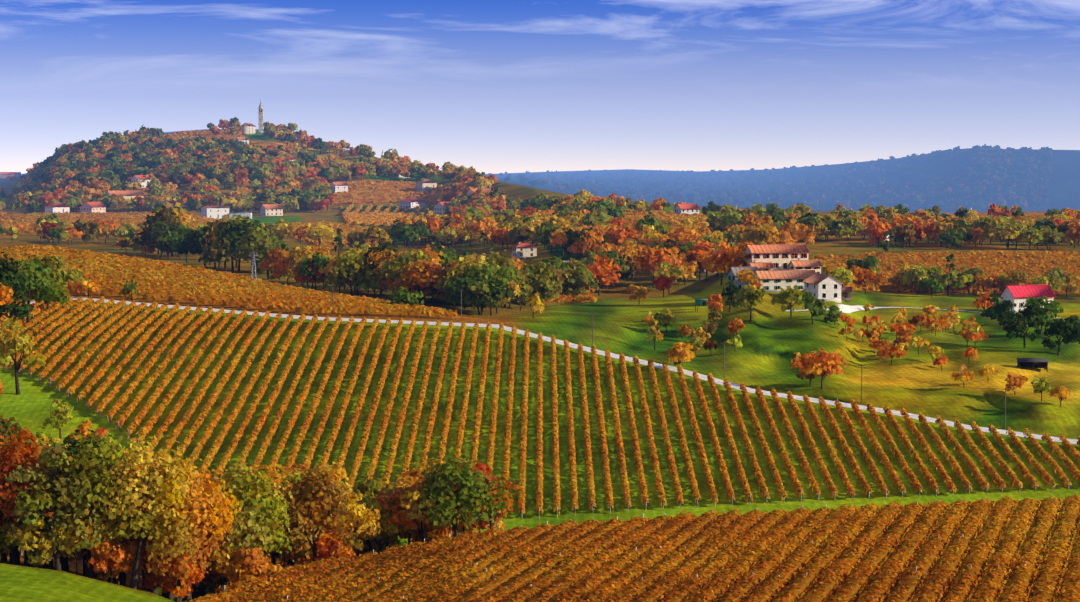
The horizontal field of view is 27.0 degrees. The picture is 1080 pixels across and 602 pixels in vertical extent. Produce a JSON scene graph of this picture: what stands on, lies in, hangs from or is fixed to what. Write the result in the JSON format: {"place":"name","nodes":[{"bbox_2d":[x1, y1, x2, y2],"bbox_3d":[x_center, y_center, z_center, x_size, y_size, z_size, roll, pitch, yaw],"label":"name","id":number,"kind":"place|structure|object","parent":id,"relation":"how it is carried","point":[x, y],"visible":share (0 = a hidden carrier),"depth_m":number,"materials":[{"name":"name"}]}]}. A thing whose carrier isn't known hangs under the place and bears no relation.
{"place":"outdoors","nodes":[
{"label":"outdoors","id":0,"kind":"place"},
{"bbox_2d":[0,129,1079,601],"bbox_3d":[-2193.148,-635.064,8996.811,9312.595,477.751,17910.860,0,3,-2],"label":"terrain","id":1,"kind":"structure","parent":0,"point":[768,331],"depth_m":446.72,"materials":[{"name":"green plant"}]},
{"bbox_2d":[241,99,262,133],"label":"church","id":2,"kind":"structure","parent":1,"relation":"on","point":[248,128],"depth_m":2805.12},
{"bbox_2d":[0,137,1055,312],"bbox_3d":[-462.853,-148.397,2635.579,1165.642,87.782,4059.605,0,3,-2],"label":"houses","id":3,"kind":"structure","parent":1,"relation":"on","point":[774,267],"depth_m":681.22,"materials":[{"name":"white paint"}]},
{"bbox_2d":[7,259,1068,598],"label":"vine row posts","id":4,"kind":"object","parent":1,"relation":"on","point":[617,517],"visible":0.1,"depth_m":361.24,"materials":[{"name":"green plant"}]},
{"bbox_2d":[0,117,1079,601],"bbox_3d":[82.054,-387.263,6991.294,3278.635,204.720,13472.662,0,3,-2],"label":"trees","id":5,"kind":"object","parent":1,"relation":"on","point":[98,469],"depth_m":753.24,"materials":[{"name":"orange plant"}]},
{"bbox_2d":[0,129,1079,601],"bbox_3d":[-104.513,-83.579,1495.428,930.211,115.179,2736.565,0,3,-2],"label":"vineyard","id":6,"kind":"object","parent":1,"relation":"on","point":[868,553],"visible":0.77,"depth_m":378.48,"materials":[{"name":"orange plant"}]},
{"bbox_2d":[30,296,1077,443],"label":"stone wall","id":7,"kind":"structure","parent":1,"relation":"on","point":[752,390],"depth_m":462.39,"materials":[{"name":"white stone"}]},
{"bbox_2d":[64,251,1048,427],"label":"sheds and pylons","id":8,"kind":"object","parent":1,"relation":"on","point":[1034,362],"visible":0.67,"depth_m":485.10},
{"bbox_2d":[0,0,1079,173],"label":"sky","id":9,"kind":"structure","parent":0,"point":[489,86],"materials":[{"name":"blue"}]},
{"bbox_2d":[786,304,1060,317],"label":"road","id":10,"kind":"structure","parent":0,"point":[846,308],"depth_m":649.72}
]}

